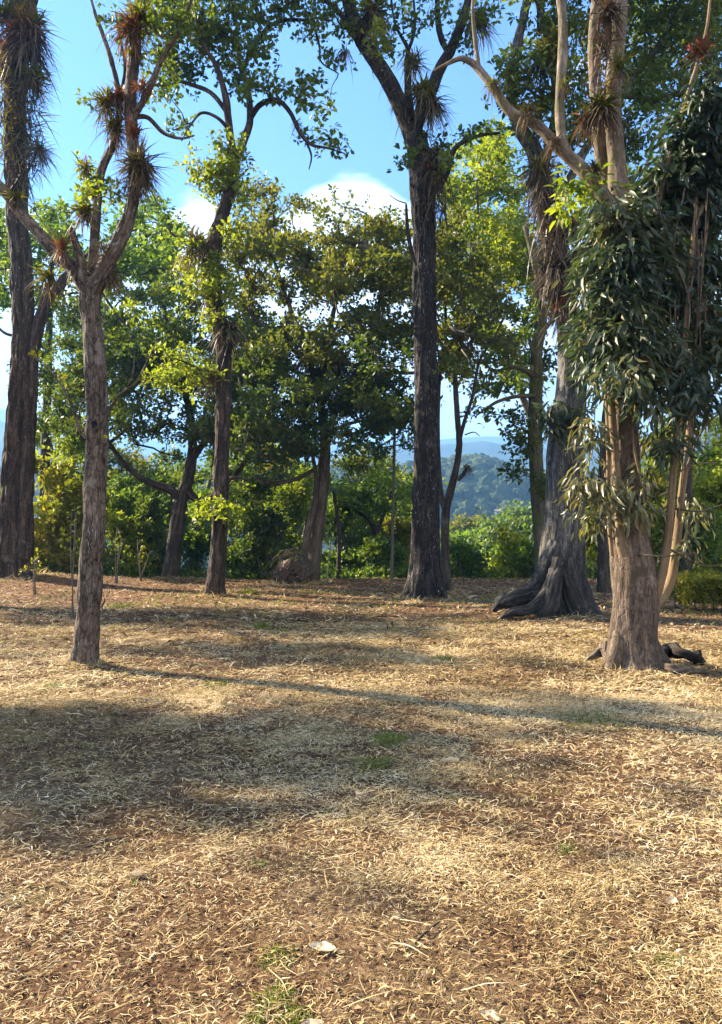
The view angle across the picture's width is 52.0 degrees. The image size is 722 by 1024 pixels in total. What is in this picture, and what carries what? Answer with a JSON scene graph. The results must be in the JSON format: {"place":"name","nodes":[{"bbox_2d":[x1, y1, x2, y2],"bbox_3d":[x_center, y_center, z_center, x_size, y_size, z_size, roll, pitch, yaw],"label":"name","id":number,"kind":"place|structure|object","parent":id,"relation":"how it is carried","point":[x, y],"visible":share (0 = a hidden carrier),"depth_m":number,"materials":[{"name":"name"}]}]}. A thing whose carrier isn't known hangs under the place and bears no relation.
{"place":"outdoors","nodes":[
{"label":"outdoors","id":0,"kind":"place"},
{"bbox_2d":[0,421,716,473],"bbox_3d":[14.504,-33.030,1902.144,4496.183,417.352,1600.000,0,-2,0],"label":"mountain","id":1,"kind":"structure","parent":0,"point":[491,449],"depth_m":1692.52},
{"bbox_2d":[0,409,716,464],"bbox_3d":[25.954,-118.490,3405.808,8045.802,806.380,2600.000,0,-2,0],"label":"mountain","id":2,"kind":"structure","parent":0,"point":[159,445],"depth_m":3055.90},
{"bbox_2d":[0,572,721,1023],"bbox_3d":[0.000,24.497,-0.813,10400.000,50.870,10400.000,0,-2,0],"label":"ground","id":3,"kind":"structure","parent":0,"point":[166,973],"depth_m":3.89,"materials":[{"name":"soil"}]},
{"bbox_2d":[0,0,87,578],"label":"shade tree","id":4,"kind":"object","parent":3,"relation":"on","point":[17,537],"visible":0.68,"depth_m":24.92,"materials":[{"name":"brown plant"}]},
{"bbox_2d":[0,0,26,33],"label":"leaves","id":5,"kind":"object","parent":4,"relation":"attached to","point":[3,11],"visible":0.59,"depth_m":25.00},
{"bbox_2d":[0,1,66,104],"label":"bromeliad","id":6,"kind":"object","parent":4,"relation":"attached to","point":[19,29],"visible":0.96,"depth_m":24.76,"materials":[{"name":"plant"}]},
{"bbox_2d":[8,2,60,65],"bbox_3d":[-11.124,-16.184,25.128,1.745,2.002,1.870,1,-2,-25],"label":"bromeliad","id":7,"kind":"object","parent":4,"relation":"attached to","point":[36,15],"visible":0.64,"depth_m":24.93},
{"bbox_2d":[9,130,61,185],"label":"bromeliad","id":8,"kind":"object","parent":4,"relation":"attached to","point":[39,148],"visible":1,"depth_m":24.85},
{"bbox_2d":[16,62,57,120],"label":"bromeliad","id":9,"kind":"object","parent":4,"relation":"attached to","point":[34,78],"visible":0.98,"depth_m":24.95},
{"bbox_2d":[22,262,71,310],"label":"bromeliad","id":10,"kind":"object","parent":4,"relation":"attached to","point":[48,277],"visible":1,"depth_m":9.08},
{"bbox_2d":[57,506,80,620],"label":"sapling","id":11,"kind":"object","parent":3,"relation":"on","point":[72,571],"visible":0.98,"depth_m":14.01,"materials":[{"name":"green plant"}]},
{"bbox_2d":[33,453,106,573],"bbox_3d":[-11.564,0.169,28.872,3.930,5.108,3.211,-1,-2,32],"label":"shrub","id":12,"kind":"object","parent":3,"relation":"on","point":[63,482],"visible":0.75,"depth_m":28.44,"materials":[{"name":"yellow plant"}]},
{"bbox_2d":[35,405,118,490],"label":"slope tree","id":13,"kind":"object","parent":3,"relation":"on","point":[37,441],"visible":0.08,"depth_m":39.62,"materials":[{"name":"green plant"}]},
{"bbox_2d":[0,189,203,568],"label":"background tree","id":14,"kind":"object","parent":3,"relation":"on","point":[146,257],"visible":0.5,"depth_m":33.65,"materials":[{"name":"green plant"}]},
{"bbox_2d":[0,0,214,665],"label":"forked tree","id":15,"kind":"object","parent":3,"relation":"on","point":[84,276],"visible":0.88,"depth_m":9.19,"materials":[{"name":"brown plant"}]},
{"bbox_2d":[42,226,77,274],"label":"bromeliad","id":16,"kind":"object","parent":15,"relation":"attached to","point":[61,246],"visible":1,"depth_m":9.07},
{"bbox_2d":[60,196,103,249],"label":"bromeliad","id":17,"kind":"object","parent":15,"relation":"attached to","point":[83,211],"visible":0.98,"depth_m":9.19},
{"bbox_2d":[78,78,128,141],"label":"bromeliad","id":18,"kind":"object","parent":15,"relation":"attached to","point":[102,102],"visible":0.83,"depth_m":9.33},
{"bbox_2d":[88,114,126,162],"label":"bromeliad","id":19,"kind":"object","parent":15,"relation":"attached to","point":[112,133],"visible":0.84,"depth_m":9.39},
{"bbox_2d":[87,262,130,307],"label":"bromeliad","id":20,"kind":"object","parent":15,"relation":"attached to","point":[114,277],"visible":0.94,"depth_m":9.29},
{"bbox_2d":[100,80,125,129],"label":"bromeliad","id":21,"kind":"object","parent":15,"relation":"attached to","point":[117,96],"visible":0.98,"depth_m":9.27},
{"bbox_2d":[96,0,156,77],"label":"bromeliad","id":22,"kind":"object","parent":15,"relation":"attached to","point":[130,27],"visible":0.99,"depth_m":9.18,"materials":[{"name":"plant"}]},
{"bbox_2d":[100,132,174,229],"bbox_3d":[-2.756,-4.074,9.121,0.949,1.266,0.947,1,-2,-37],"label":"airplant","id":23,"kind":"object","parent":15,"relation":"attached to","point":[138,167],"visible":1,"depth_m":9.04,"materials":[{"name":"plant"}]},
{"bbox_2d":[120,0,164,57],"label":"bromeliad","id":24,"kind":"object","parent":15,"relation":"attached to","point":[144,11],"visible":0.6,"depth_m":9.22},
{"bbox_2d":[126,70,160,115],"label":"bromeliad","id":25,"kind":"object","parent":15,"relation":"attached to","point":[141,85],"visible":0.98,"depth_m":9.21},
{"bbox_2d":[77,442,161,563],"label":"slope tree","id":26,"kind":"object","parent":3,"relation":"on","point":[131,461],"visible":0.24,"depth_m":40.75,"materials":[{"name":"green plant"}]},
{"bbox_2d":[105,471,158,566],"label":"shrub","id":27,"kind":"object","parent":3,"relation":"on","point":[124,500],"visible":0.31,"depth_m":32.55,"materials":[{"name":"green plant"}]},
{"bbox_2d":[103,510,162,577],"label":"shrub","id":28,"kind":"object","parent":3,"relation":"on","point":[121,524],"visible":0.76,"depth_m":28.76,"materials":[{"name":"green plant"}]},
{"bbox_2d":[5,269,299,577],"bbox_3d":[-8.075,-3.107,28.017,14.655,12.166,9.770,-1,-2,23],"label":"spreading tree","id":29,"kind":"object","parent":3,"relation":"on","point":[121,348],"visible":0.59,"depth_m":26.98,"materials":[{"name":"green plant"}]},
{"bbox_2d":[123,487,181,576],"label":"shrub","id":30,"kind":"object","parent":3,"relation":"on","point":[149,508],"visible":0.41,"depth_m":29.84,"materials":[{"name":"green plant"}]},
{"bbox_2d":[131,468,201,557],"bbox_3d":[-9.639,1.377,36.855,4.087,7.216,3.049,-1,-2,28],"label":"shrub","id":31,"kind":"object","parent":3,"relation":"on","point":[168,504],"visible":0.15,"depth_m":36.72,"materials":[{"name":"green plant"}]},
{"bbox_2d":[128,440,212,568],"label":"slope tree","id":32,"kind":"object","parent":3,"relation":"on","point":[172,477],"visible":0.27,"depth_m":40.09,"materials":[{"name":"green plant"}]},
{"bbox_2d":[180,486,213,576],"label":"shrub","id":33,"kind":"object","parent":3,"relation":"on","point":[196,543],"visible":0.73,"depth_m":30.61,"materials":[{"name":"green plant"}]},
{"bbox_2d":[196,389,265,577],"bbox_3d":[-7.100,-0.475,39.872,5.024,13.836,8.982,0,-2,0],"label":"slope tree","id":34,"kind":"object","parent":3,"relation":"on","point":[233,467],"visible":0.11,"depth_m":37.87,"materials":[{"name":"green plant"}]},
{"bbox_2d":[126,0,357,595],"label":"slim tree","id":35,"kind":"object","parent":3,"relation":"on","point":[226,170],"visible":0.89,"depth_m":19.34,"materials":[{"name":"green plant"}]},
{"bbox_2d":[167,221,219,286],"bbox_3d":[-4.247,-6.504,19.348,1.606,1.980,1.742,0,-2,0],"label":"bromeliad","id":36,"kind":"object","parent":35,"relation":"attached to","point":[197,237],"visible":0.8,"depth_m":19.11,"materials":[{"name":"plant"}]},
{"bbox_2d":[194,315,254,368],"bbox_3d":[-3.434,-4.330,19.190,1.520,1.473,1.450,-1,-2,35],"label":"bromeliad","id":37,"kind":"object","parent":35,"relation":"attached to","point":[230,332],"visible":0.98,"depth_m":19.13,"materials":[{"name":"plant"}]},
{"bbox_2d":[210,468,279,579],"bbox_3d":[-4.798,0.643,29.796,3.343,4.910,2.565,-1,-2,16],"label":"shrub","id":38,"kind":"object","parent":3,"relation":"on","point":[259,488],"visible":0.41,"depth_m":29.57,"materials":[{"name":"green plant"}]},
{"bbox_2d":[225,504,302,579],"bbox_3d":[-3.797,1.278,29.069,3.049,3.194,2.330,0,-2,0],"label":"shrub","id":39,"kind":"object","parent":3,"relation":"on","point":[274,522],"visible":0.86,"depth_m":28.73,"materials":[{"name":"green plant"}]},
{"bbox_2d":[237,442,297,574],"bbox_3d":[-4.684,0.616,35.836,3.168,8.233,2.919,-2,-3,43],"label":"shrub","id":40,"kind":"object","parent":3,"relation":"on","point":[281,474],"visible":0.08,"depth_m":35.91,"materials":[{"name":"green plant"}]},
{"bbox_2d":[246,976,298,1015],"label":"grass tuft","id":41,"kind":"object","parent":3,"relation":"on","point":[280,995],"visible":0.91,"depth_m":2.53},
{"bbox_2d":[253,941,297,971],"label":"grass tuft","id":42,"kind":"object","parent":3,"relation":"on","point":[273,955],"visible":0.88,"depth_m":2.76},
{"bbox_2d":[261,464,313,566],"bbox_3d":[-3.386,0.827,33.194,2.904,6.067,3.194,-2,-3,43],"label":"shrub","id":43,"kind":"object","parent":3,"relation":"on","point":[292,500],"visible":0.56,"depth_m":32.96,"materials":[{"name":"green plant"}]},
{"bbox_2d":[266,545,315,583],"bbox_3d":[-2.418,1.998,25.186,1.736,1.725,1.700,1,-2,-19],"label":"boulder","id":44,"kind":"object","parent":3,"relation":"on","point":[291,570],"visible":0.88,"depth_m":24.91,"materials":[{"name":"grey stone"}]},
{"bbox_2d":[270,999,316,1023],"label":"grass tuft","id":45,"kind":"object","parent":3,"relation":"on","point":[300,1016],"visible":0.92,"depth_m":2.42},
{"bbox_2d":[274,443,344,560],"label":"slope tree","id":46,"kind":"object","parent":3,"relation":"on","point":[297,465],"visible":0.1,"depth_m":38.78,"materials":[{"name":"green plant"}]},
{"bbox_2d":[198,163,452,581],"bbox_3d":[-1.121,-5.328,25.758,9.446,16.464,15.400,0,-2,0],"label":"broad tree","id":47,"kind":"object","parent":3,"relation":"on","point":[356,258],"visible":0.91,"depth_m":24.07,"materials":[{"name":"green plant"}]},
{"bbox_2d":[319,342,357,394],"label":"bromeliad","id":48,"kind":"object","parent":47,"relation":"attached to","point":[348,374],"visible":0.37,"depth_m":25.35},
{"bbox_2d":[302,481,367,578],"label":"sapling","id":49,"kind":"object","parent":3,"relation":"on","point":[341,492],"visible":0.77,"depth_m":28.92,"materials":[{"name":"green plant"}]},
{"bbox_2d":[321,477,372,578],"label":"shrub","id":50,"kind":"object","parent":3,"relation":"on","point":[348,542],"visible":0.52,"depth_m":30.82,"materials":[{"name":"green plant"}]},
{"bbox_2d":[0,567,721,1023],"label":"straw","id":51,"kind":"object","parent":3,"relation":"on","point":[72,699],"visible":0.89,"depth_m":4.72,"materials":[{"name":"plant"}]},
{"bbox_2d":[335,446,390,573],"bbox_3d":[0.158,0.889,37.805,2.950,8.562,2.504,-1,-2,30],"label":"shrub","id":52,"kind":"object","parent":3,"relation":"on","point":[375,466],"visible":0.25,"depth_m":37.79,"materials":[{"name":"green plant"}]},
{"bbox_2d":[330,443,398,571],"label":"slope tree","id":53,"kind":"object","parent":3,"relation":"on","point":[362,465],"visible":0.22,"depth_m":40.36,"materials":[{"name":"green plant"}]},
{"bbox_2d":[346,751,404,771],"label":"grass tuft","id":54,"kind":"object","parent":3,"relation":"on","point":[373,762],"visible":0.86,"depth_m":5.22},
{"bbox_2d":[339,460,412,568],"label":"tree","id":55,"kind":"object","parent":3,"relation":"on","point":[405,487],"visible":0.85,"depth_m":30.59,"materials":[{"name":"green plant"}]},
{"bbox_2d":[37,563,717,580],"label":"undergrowth","id":56,"kind":"object","parent":3,"relation":"on","point":[344,574],"visible":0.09,"depth_m":28.70,"materials":[{"name":"green plant"}]},
{"bbox_2d":[348,533,409,578],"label":"shrub","id":57,"kind":"object","parent":3,"relation":"on","point":[378,550],"visible":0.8,"depth_m":29.21,"materials":[{"name":"green plant"}]},
{"bbox_2d":[366,725,412,746],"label":"grass tuft","id":58,"kind":"object","parent":3,"relation":"on","point":[395,738],"visible":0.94,"depth_m":5.80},
{"bbox_2d":[390,428,395,581],"bbox_3d":[1.140,-0.739,26.038,0.254,6.810,0.120,0,-2,0],"label":"pole","id":59,"kind":"object","parent":3,"relation":"on","point":[392,514],"visible":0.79,"depth_m":25.97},
{"bbox_2d":[377,508,411,574],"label":"shrub","id":60,"kind":"object","parent":3,"relation":"on","point":[403,530],"visible":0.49,"depth_m":32.76,"materials":[{"name":"green plant"}]},
{"bbox_2d":[365,465,447,575],"bbox_3d":[2.197,1.488,37.610,4.087,8.020,6.573,0,-2,0],"label":"slope tree","id":61,"kind":"object","parent":3,"relation":"on","point":[405,508],"visible":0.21,"depth_m":37.30,"materials":[{"name":"green plant"}]},
{"bbox_2d":[295,0,519,599],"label":"tall tree","id":62,"kind":"object","parent":3,"relation":"on","point":[424,577],"visible":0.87,"depth_m":18.90,"materials":[{"name":"black plant"}]},
{"bbox_2d":[346,0,395,63],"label":"bromeliad","id":63,"kind":"object","parent":62,"relation":"attached to","point":[371,9],"visible":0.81,"depth_m":19.02,"materials":[{"name":"plant"}]},
{"bbox_2d":[390,46,432,92],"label":"bromeliad","id":64,"kind":"object","parent":62,"relation":"attached to","point":[412,60],"visible":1,"depth_m":19.15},
{"bbox_2d":[396,69,451,136],"bbox_3d":[1.554,-10.354,19.057,1.564,2.027,1.437,0,-2,0],"label":"bromeliad","id":65,"kind":"object","parent":62,"relation":"attached to","point":[423,87],"visible":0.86,"depth_m":18.89,"materials":[{"name":"plant"}]},
{"bbox_2d":[406,151,454,204],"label":"bromeliad","id":66,"kind":"object","parent":62,"relation":"attached to","point":[429,174],"visible":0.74,"depth_m":18.71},
{"bbox_2d":[405,87,458,146],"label":"bromeliad","id":67,"kind":"object","parent":62,"relation":"attached to","point":[434,113],"visible":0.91,"depth_m":18.85,"materials":[{"name":"plant"}]},
{"bbox_2d":[409,138,458,201],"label":"bromeliad","id":68,"kind":"object","parent":62,"relation":"attached to","point":[434,150],"visible":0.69,"depth_m":18.67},
{"bbox_2d":[457,0,505,75],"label":"bromeliad","id":69,"kind":"object","parent":62,"relation":"attached to","point":[488,26],"visible":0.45,"depth_m":19.01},
{"bbox_2d":[403,203,529,591],"bbox_3d":[3.174,-3.424,21.528,3.776,11.889,8.293,0,-2,9],"label":"thin tree","id":70,"kind":"object","parent":3,"relation":"on","point":[450,278],"visible":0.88,"depth_m":21.26,"materials":[{"name":"green plant"}]},
{"bbox_2d":[440,526,492,552],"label":"slope tree","id":71,"kind":"object","parent":3,"relation":"on","point":[454,536],"visible":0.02,"depth_m":65.44,"materials":[{"name":"green plant"}]},
{"bbox_2d":[449,539,494,578],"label":"shrub","id":72,"kind":"object","parent":3,"relation":"on","point":[460,551],"visible":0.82,"depth_m":28.77,"materials":[{"name":"green plant"}]},
{"bbox_2d":[440,507,505,537],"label":"slope tree","id":73,"kind":"object","parent":3,"relation":"on","point":[465,522],"visible":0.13,"depth_m":103.35,"materials":[{"name":"green plant"}]},
{"bbox_2d":[460,513,514,538],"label":"slope tree","id":74,"kind":"object","parent":3,"relation":"on","point":[489,524],"visible":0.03,"depth_m":76.86,"materials":[{"name":"green plant"}]},
{"bbox_2d":[435,119,564,418],"bbox_3d":[6.600,-6.928,33.708,6.343,23.198,13.050,-1,-2,17],"label":"bright tree","id":75,"kind":"object","parent":3,"relation":"on","point":[507,243],"visible":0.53,"depth_m":30.82,"materials":[{"name":"green plant"}]},
{"bbox_2d":[483,522,531,577],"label":"shrub","id":76,"kind":"object","parent":3,"relation":"on","point":[505,539],"visible":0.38,"depth_m":29.71,"materials":[{"name":"green plant"}]},
{"bbox_2d":[458,225,557,569],"bbox_3d":[4.876,-3.379,24.274,5.145,12.363,3.013,1,-2,-30],"label":"mossy tree","id":77,"kind":"object","parent":3,"relation":"on","point":[532,451],"visible":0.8,"depth_m":23.94,"materials":[{"name":"green plant"}]},
{"bbox_2d":[484,511,533,542],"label":"slope tree","id":78,"kind":"object","parent":3,"relation":"on","point":[517,525],"visible":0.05,"depth_m":69.06,"materials":[{"name":"green plant"}]},
{"bbox_2d":[493,500,531,522],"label":"slope tree","id":79,"kind":"object","parent":3,"relation":"on","point":[521,511],"visible":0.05,"depth_m":108.47,"materials":[{"name":"green plant"}]},
{"bbox_2d":[500,540,533,577],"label":"shrub","id":80,"kind":"object","parent":3,"relation":"on","point":[524,559],"visible":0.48,"depth_m":28.75,"materials":[{"name":"green plant"}]},
{"bbox_2d":[434,0,721,671],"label":"gum tree","id":81,"kind":"object","parent":3,"relation":"on","point":[642,275],"visible":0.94,"depth_m":8.90,"materials":[{"name":"green plant"}]},
{"bbox_2d":[510,93,545,146],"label":"bromeliad","id":82,"kind":"object","parent":81,"relation":"attached to","point":[528,111],"visible":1,"depth_m":9.03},
{"bbox_2d":[566,99,611,157],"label":"bromeliad","id":83,"kind":"object","parent":81,"relation":"attached to","point":[585,129],"visible":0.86,"depth_m":9.09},
{"bbox_2d":[566,73,632,156],"bbox_3d":[2.928,-4.816,9.058,0.735,0.958,0.831,1,-2,-26],"label":"bromeliad","id":84,"kind":"object","parent":81,"relation":"attached to","point":[601,106],"visible":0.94,"depth_m":9.00,"materials":[{"name":"plant"}]},
{"bbox_2d":[587,0,636,52],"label":"bromeliad","id":85,"kind":"object","parent":81,"relation":"attached to","point":[610,8],"visible":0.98,"depth_m":9.09,"materials":[{"name":"plant"}]},
{"bbox_2d":[600,45,644,100],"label":"bromeliad","id":86,"kind":"object","parent":81,"relation":"attached to","point":[618,64],"visible":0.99,"depth_m":9.01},
{"bbox_2d":[678,25,716,76],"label":"bromeliad","id":87,"kind":"object","parent":81,"relation":"attached to","point":[700,50],"visible":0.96,"depth_m":8.92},
{"bbox_2d":[550,708,634,729],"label":"grass tuft","id":88,"kind":"object","parent":3,"relation":"on","point":[587,719],"visible":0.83,"depth_m":6.33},
{"bbox_2d":[585,476,609,577],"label":"shrub","id":89,"kind":"object","parent":3,"relation":"on","point":[591,548],"visible":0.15,"depth_m":28.90,"materials":[{"name":"green plant"}]},
{"bbox_2d":[481,0,721,619],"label":"buttress tree","id":90,"kind":"object","parent":3,"relation":"on","point":[558,584],"visible":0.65,"depth_m":14.96,"materials":[{"name":"grey plant"}]},
{"bbox_2d":[510,147,561,216],"bbox_3d":[3.534,-6.536,14.819,1.202,1.352,1.133,-1,-2,31],"label":"bromeliad","id":91,"kind":"object","parent":90,"relation":"attached to","point":[540,167],"visible":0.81,"depth_m":14.70,"materials":[{"name":"plant"}]},
{"bbox_2d":[516,181,563,231],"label":"bromeliad","id":92,"kind":"object","parent":90,"relation":"attached to","point":[542,191],"visible":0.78,"depth_m":14.71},
{"bbox_2d":[517,31,577,112],"bbox_3d":[3.776,-8.945,15.215,1.381,1.547,1.437,0,-2,0],"label":"bromeliad","id":93,"kind":"object","parent":90,"relation":"attached to","point":[539,44],"visible":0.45,"depth_m":15.04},
{"bbox_2d":[524,250,574,326],"bbox_3d":[3.848,-4.363,14.643,1.162,1.446,1.275,-1,-2,35],"label":"bromeliad","id":94,"kind":"object","parent":90,"relation":"attached to","point":[555,270],"visible":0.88,"depth_m":14.51,"materials":[{"name":"plant"}]},
{"bbox_2d":[537,295,573,338],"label":"bromeliad","id":95,"kind":"object","parent":90,"relation":"attached to","point":[560,321],"visible":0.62,"depth_m":14.56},
{"bbox_2d":[564,151,657,592],"bbox_3d":[7.754,-3.822,21.395,4.161,12.651,3.398,-1,-2,28],"label":"leaning trunk tree","id":96,"kind":"object","parent":3,"relation":"on","point":[603,585],"visible":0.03,"depth_m":20.87,"materials":[{"name":"brown plant"}]},
{"bbox_2d":[609,466,677,575],"bbox_3d":[10.593,0.666,26.928,3.158,4.735,2.508,1,-2,-30],"label":"shrub","id":97,"kind":"object","parent":3,"relation":"on","point":[657,491],"visible":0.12,"depth_m":26.44,"materials":[{"name":"green plant"}]},
{"bbox_2d":[639,421,676,561],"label":"slope tree","id":98,"kind":"object","parent":3,"relation":"on","point":[644,463],"visible":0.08,"depth_m":36.95,"materials":[{"name":"green plant"}]},
{"bbox_2d":[602,0,721,574],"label":"evergreen tree","id":99,"kind":"object","parent":3,"relation":"on","point":[687,565],"visible":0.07,"depth_m":23.94,"materials":[{"name":"green plant"}]},
{"bbox_2d":[644,403,721,563],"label":"slope tree","id":100,"kind":"object","parent":3,"relation":"on","point":[698,473],"visible":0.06,"depth_m":36.12,"materials":[{"name":"green plant"}]},
{"bbox_2d":[661,642,705,665],"bbox_3d":[3.971,1.770,9.223,0.587,0.271,0.376,-2,-2,40],"label":"rotten log","id":101,"kind":"object","parent":3,"relation":"on","point":[675,650],"visible":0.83,"depth_m":9.14,"materials":[{"name":"wood"}]},
{"bbox_2d":[658,663,712,674],"bbox_3d":[3.763,1.827,8.575,0.587,0.136,0.172,0,-2,11],"label":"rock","id":102,"kind":"object","parent":3,"relation":"on","point":[672,668],"visible":0.99,"depth_m":8.56,"materials":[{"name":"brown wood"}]},
{"bbox_2d":[650,501,721,574],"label":"shrub","id":103,"kind":"object","parent":3,"relation":"on","point":[710,542],"visible":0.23,"depth_m":24.61,"materials":[{"name":"green plant"}]},
{"bbox_2d":[658,419,721,575],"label":"shrub","id":104,"kind":"object","parent":3,"relation":"on","point":[708,489],"visible":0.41,"depth_m":27.50,"materials":[{"name":"green plant"}]},
{"bbox_2d":[666,567,721,610],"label":"hedge","id":105,"kind":"object","parent":3,"relation":"on","point":[704,586],"visible":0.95,"depth_m":15.63,"materials":[{"name":"green plant"}]},
{"bbox_2d":[694,443,721,566],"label":"shrub","id":106,"kind":"object","parent":3,"relation":"on","point":[715,454],"visible":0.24,"depth_m":29.83,"materials":[{"name":"green plant"}]},
{"bbox_2d":[0,0,721,447],"label":"sky","id":107,"kind":"structure","parent":0,"point":[362,113],"materials":[{"name":"blue"}]},
{"bbox_2d":[106,445,711,572],"bbox_3d":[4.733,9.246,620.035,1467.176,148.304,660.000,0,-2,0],"label":"hill","id":108,"kind":"structure","parent":0,"point":[477,496],"depth_m":448.68,"materials":[{"name":"plant"}]},
{"bbox_2d":[0,430,719,577],"bbox_3d":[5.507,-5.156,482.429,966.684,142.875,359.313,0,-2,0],"label":"forest","id":109,"kind":"object","parent":108,"relation":"on","point":[492,485],"visible":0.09,"depth_m":474.58,"materials":[{"name":"plant"}]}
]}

